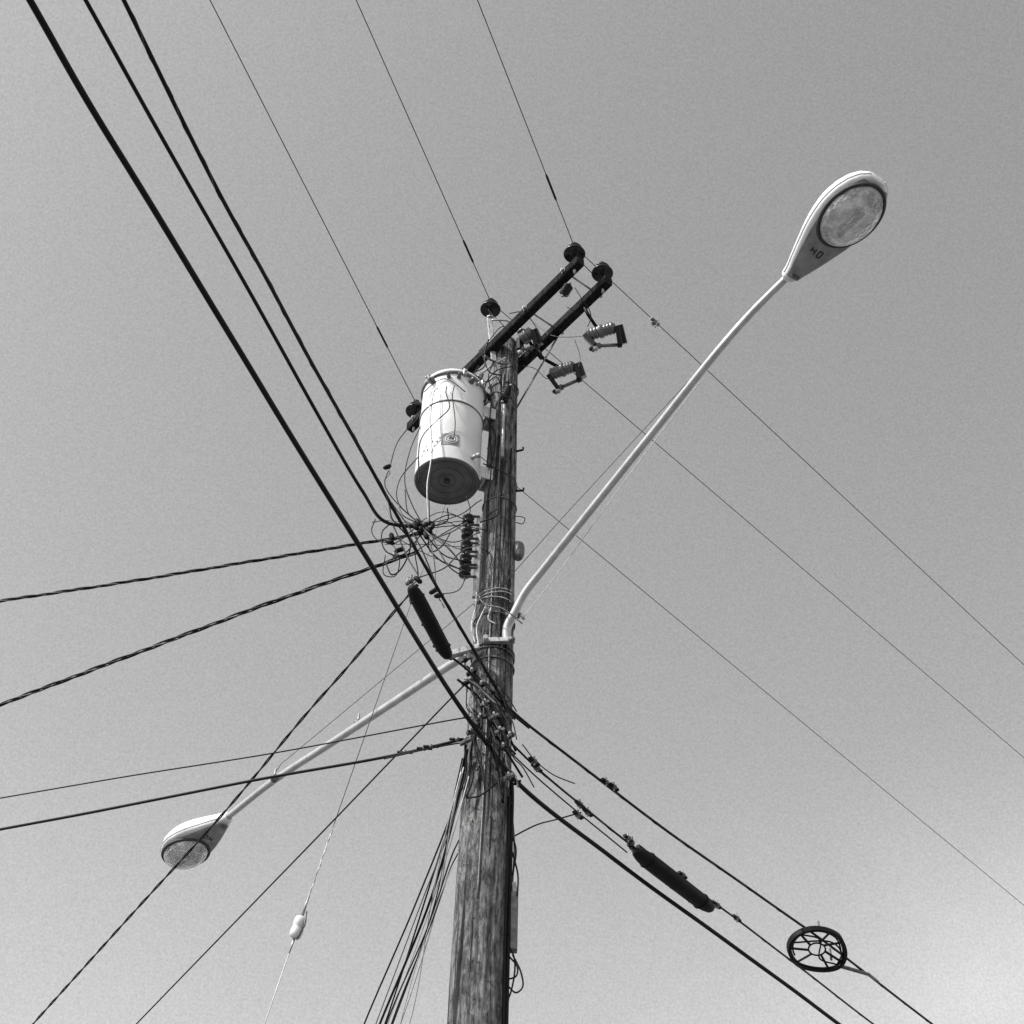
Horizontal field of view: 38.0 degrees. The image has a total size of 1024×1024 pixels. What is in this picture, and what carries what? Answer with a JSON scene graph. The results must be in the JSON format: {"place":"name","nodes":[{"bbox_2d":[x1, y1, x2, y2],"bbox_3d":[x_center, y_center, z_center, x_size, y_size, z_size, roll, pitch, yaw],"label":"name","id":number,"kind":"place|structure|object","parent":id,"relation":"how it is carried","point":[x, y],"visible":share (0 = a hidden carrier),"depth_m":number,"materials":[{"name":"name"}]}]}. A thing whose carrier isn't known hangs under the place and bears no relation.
{"place":"outdoors","nodes":[
{"label":"outdoors","id":0,"kind":"place"},
{"bbox_2d":[0,0,1023,1023],"label":"sky","id":1,"kind":"structure","parent":0,"point":[688,147],"materials":[{"name":"grey"}]},
{"label":"ground","id":2,"kind":"structure","parent":0,"visible":0},
{"bbox_2d":[405,242,612,1023],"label":"utility pole","id":3,"kind":"object","parent":2,"relation":"on","point":[485,935],"visible":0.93,"depth_m":9.63,"materials":[{"name":"grey wood"}]},
{"bbox_2d":[0,737,467,830],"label":"drop cable","id":4,"kind":"object","parent":3,"relation":"attached to","point":[204,789],"visible":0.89,"depth_m":9.69,"materials":[{"name":"black rubber"}]},
{"bbox_2d":[384,742,458,759],"bbox_3d":[-0.557,1.508,9.513,0.540,0.115,0.075,-4,-45,6],"label":"drop wire","id":5,"kind":"object","parent":4,"relation":"attached to","point":[421,750],"visible":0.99,"depth_m":9.49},
{"bbox_2d":[397,737,463,753],"bbox_3d":[-0.518,1.503,9.539,0.472,0.028,0.070,-17,-48,18],"label":"drop wire clamp","id":6,"kind":"object","parent":4,"relation":"attached to","point":[456,739],"visible":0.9,"depth_m":9.53,"materials":[{"name":"grey metal"}]},
{"bbox_2d":[0,716,471,798],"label":"drop wire","id":7,"kind":"object","parent":3,"relation":"attached to","point":[234,759],"visible":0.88,"depth_m":9.80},
{"bbox_2d":[83,0,413,528],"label":"secondary cable","id":8,"kind":"object","parent":3,"relation":"attached to","point":[181,172],"visible":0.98,"depth_m":8.75,"materials":[{"name":"black rubber"}]},
{"bbox_2d":[0,551,414,706],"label":"service drop","id":9,"kind":"object","parent":8,"relation":"attached to","point":[204,627],"visible":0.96,"depth_m":10.71,"materials":[{"name":"metal"}]},
{"bbox_2d":[0,533,416,602],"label":"service drop","id":10,"kind":"object","parent":8,"relation":"attached to","point":[181,573],"visible":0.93,"depth_m":10.70,"materials":[{"name":"metal"}]},
{"bbox_2d":[32,584,418,1023],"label":"service drop","id":11,"kind":"object","parent":8,"relation":"attached to","point":[234,799],"visible":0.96,"depth_m":11.38,"materials":[{"name":"black rubber"}]},
{"bbox_2d":[136,686,462,1023],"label":"drop wire","id":12,"kind":"object","parent":3,"relation":"attached to","point":[360,792],"visible":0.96,"depth_m":10.41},
{"bbox_2d":[121,0,503,701],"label":"messenger cable","id":13,"kind":"object","parent":3,"relation":"attached to","point":[189,134],"visible":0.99,"depth_m":7.95,"materials":[{"name":"black metal"}]},
{"bbox_2d":[221,197,365,459],"bbox_3d":[-1.150,-0.937,8.085,0.029,0.053,1.868,-13,-47,14],"label":"messenger cable tail","id":14,"kind":"object","parent":13,"relation":"attached to","point":[245,240],"visible":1,"depth_m":8.00},
{"bbox_2d":[407,574,453,660],"bbox_3d":[-0.516,0.684,9.473,0.112,0.296,0.604,-18,-48,19],"label":"splice closure","id":15,"kind":"object","parent":13,"relation":"attached to","point":[430,624],"visible":1,"depth_m":9.40,"materials":[{"name":"black plastic"}]},
{"bbox_2d":[210,0,414,400],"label":"primary wire","id":16,"kind":"object","parent":3,"relation":"attached to","point":[381,335],"visible":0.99,"depth_m":11.96,"materials":[{"name":"grey metal"}]},
{"bbox_2d":[160,599,514,869],"bbox_3d":[-1.518,1.861,11.458,0.484,0.611,4.284,33,-53,-27],"label":"street lamp","id":17,"kind":"object","parent":3,"relation":"attached to","point":[179,841],"visible":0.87,"depth_m":12.06,"materials":[{"name":"metal"}]},
{"bbox_2d":[160,816,229,851],"bbox_3d":[-2.636,2.763,12.425,0.391,0.095,0.820,35,-53,-28],"label":"street light","id":18,"kind":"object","parent":17,"relation":"in","point":[216,833],"depth_m":12.30,"materials":[{"name":"paint"}]},
{"bbox_2d":[264,506,444,1023],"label":"guy wire","id":19,"kind":"object","parent":3,"relation":"attached to","point":[298,926],"visible":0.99,"depth_m":9.97,"materials":[{"name":"metal"}]},
{"bbox_2d":[363,744,468,1023],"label":"cables","id":20,"kind":"object","parent":3,"relation":"attached to","point":[462,764],"visible":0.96,"depth_m":9.74,"materials":[{"name":"black rubber"}]},
{"bbox_2d":[356,0,489,298],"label":"primary wire","id":21,"kind":"object","parent":3,"relation":"attached to","point":[467,249],"visible":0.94,"depth_m":12.00,"materials":[{"name":"black metal"}]},
{"bbox_2d":[387,767,468,1023],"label":"cables","id":22,"kind":"object","parent":3,"relation":"attached to","point":[454,802],"visible":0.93,"depth_m":9.55,"materials":[{"name":"metal"}]},
{"bbox_2d":[26,0,840,1023],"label":"trunk cable","id":23,"kind":"object","parent":3,"relation":"attached to","point":[50,36],"visible":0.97,"depth_m":7.72,"materials":[{"name":"black rubber"}]},
{"bbox_2d":[371,463,524,607],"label":"secondary jumpers","id":24,"kind":"object","parent":3,"relation":"attached to","point":[426,532],"visible":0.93,"depth_m":10.54,"materials":[{"name":"black rubber"}]},
{"bbox_2d":[414,368,495,504],"bbox_3d":[-0.443,-0.712,11.754,0.618,1.335,0.570,-10,-46,11],"label":"pole transformer","id":25,"kind":"object","parent":3,"relation":"attached to","point":[458,470],"visible":0.94,"depth_m":11.44,"materials":[{"name":"paint"}]},
{"bbox_2d":[471,587,511,645],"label":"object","id":26,"kind":"object","parent":3,"relation":"attached to","point":[475,601],"visible":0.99,"depth_m":10.39,"materials":[{"name":"metal"}]},
{"bbox_2d":[384,258,599,554],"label":"jumper wires","id":27,"kind":"object","parent":3,"relation":"attached to","point":[495,362],"visible":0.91,"depth_m":11.67,"materials":[{"name":"metal"}]},
{"bbox_2d":[499,384,513,403],"bbox_3d":[-0.046,-0.960,12.059,0.116,0.236,0.084,2,-45,0],"label":"lightning arrester","id":28,"kind":"object","parent":3,"relation":"attached to","point":[506,391],"visible":0.99,"depth_m":12.02,"materials":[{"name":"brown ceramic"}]},
{"bbox_2d":[477,0,572,242],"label":"primary wire","id":29,"kind":"object","parent":3,"relation":"attached to","point":[551,188],"visible":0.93,"depth_m":11.47,"materials":[{"name":"black metal"}]},
{"bbox_2d":[516,327,543,359],"bbox_3d":[0.194,-1.381,12.383,0.221,0.296,0.351,-32,-54,29],"label":"fuse cutout","id":30,"kind":"object","parent":3,"relation":"attached to","point":[527,335],"visible":1,"depth_m":12.29,"materials":[{"name":"grey ceramic"}]},
{"bbox_2d":[515,812,580,835],"bbox_3d":[0.208,2.045,9.687,0.133,0.605,0.758,-23,-50,23],"label":"drop wire","id":31,"kind":"object","parent":3,"relation":"attached to","point":[542,823],"visible":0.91,"depth_m":9.54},
{"bbox_2d":[489,731,626,852],"bbox_3d":[0.326,1.897,9.960,0.034,0.072,1.605,-27,-52,26],"label":"strand cable","id":32,"kind":"object","parent":3,"relation":"attached to","point":[531,772],"visible":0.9,"depth_m":9.94,"materials":[{"name":"black metal"}]},
{"bbox_2d":[538,349,586,394],"bbox_3d":[0.422,-1.175,12.437,0.408,0.396,0.210,-3,-45,5],"label":"fuse cutout","id":33,"kind":"object","parent":3,"relation":"attached to","point":[563,370],"visible":0.98,"depth_m":12.36,"materials":[{"name":"grey ceramic"}]},
{"bbox_2d":[559,283,572,296],"bbox_3d":[0.436,-1.790,11.985,0.112,0.137,0.083,-22,-50,22],"label":"lightning arrester","id":34,"kind":"object","parent":3,"relation":"attached to","point":[566,289],"visible":1,"depth_m":11.96,"materials":[{"name":"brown ceramic"}]},
{"bbox_2d":[583,306,626,351],"bbox_3d":[0.758,-1.481,12.118,0.372,0.397,0.203,2,-45,0],"label":"fuse cutout","id":35,"kind":"object","parent":3,"relation":"attached to","point":[591,334],"visible":1,"depth_m":12.06,"materials":[{"name":"grey ceramic"}]},
{"bbox_2d":[528,756,741,921],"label":"strand clamps","id":36,"kind":"object","parent":3,"relation":"attached to","point":[535,764],"visible":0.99,"depth_m":10.30,"materials":[{"name":"metal"}]},
{"bbox_2d":[473,171,887,657],"bbox_3d":[0.991,-0.503,9.720,0.392,1.427,4.007,30,-51,-25],"label":"street lamp","id":37,"kind":"object","parent":3,"relation":"attached to","point":[847,211],"visible":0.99,"depth_m":9.28,"materials":[{"name":"metal"}]},
{"bbox_2d":[783,172,887,280],"bbox_3d":[1.987,-1.739,9.185,0.391,0.135,0.818,26,-50,-22],"label":"street light","id":38,"kind":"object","parent":37,"relation":"in","point":[805,262],"depth_m":9.26,"materials":[{"name":"paint"}]},
{"bbox_2d":[490,721,873,1023],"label":"strand cable","id":39,"kind":"object","parent":3,"relation":"attached to","point":[633,846],"visible":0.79,"depth_m":10.93,"materials":[{"name":"black metal"}]},
{"bbox_2d":[629,836,715,912],"bbox_3d":[1.153,2.611,10.598,0.142,0.170,1.047,-29,-53,28],"label":"splice closure","id":40,"kind":"object","parent":39,"relation":"attached to","point":[653,864],"visible":1,"depth_m":10.51,"materials":[{"name":"black plastic"}]},
{"bbox_2d":[499,697,932,1023],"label":"strand cable","id":41,"kind":"object","parent":3,"relation":"attached to","point":[686,844],"visible":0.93,"depth_m":10.85,"materials":[{"name":"black metal"}]},
{"bbox_2d":[786,920,878,981],"bbox_3d":[2.526,3.580,11.844,0.425,0.197,1.137,-22,-50,22],"label":"cable storage bracket","id":42,"kind":"object","parent":41,"relation":"attached to","point":[802,933],"visible":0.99,"depth_m":11.67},
{"bbox_2d":[481,457,1021,903],"bbox_3d":[11.238,8.836,22.432,0.007,0.498,36.000,-32,-54,29],"label":"primary wire","id":43,"kind":"object","parent":3,"relation":"attached to","point":[758,686],"visible":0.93,"depth_m":16.00,"materials":[{"name":"grey metal"}]},
{"bbox_2d":[501,311,1023,757],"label":"primary wire","id":44,"kind":"object","parent":3,"relation":"attached to","point":[776,546],"visible":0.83,"depth_m":14.97,"materials":[{"name":"grey metal"}]},
{"bbox_2d":[585,256,1023,664],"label":"primary wire","id":45,"kind":"object","parent":3,"relation":"attached to","point":[808,464],"visible":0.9,"depth_m":13.71,"materials":[{"name":"grey metal"}]},
{"bbox_2d":[650,317,659,327],"bbox_3d":[1.218,-1.607,12.645,0.101,0.114,0.047,35,-54,-29],"label":"wire clamp","id":46,"kind":"object","parent":45,"relation":"attached to","point":[655,322],"visible":1,"depth_m":12.63,"materials":[{"name":"metal"}]}
]}

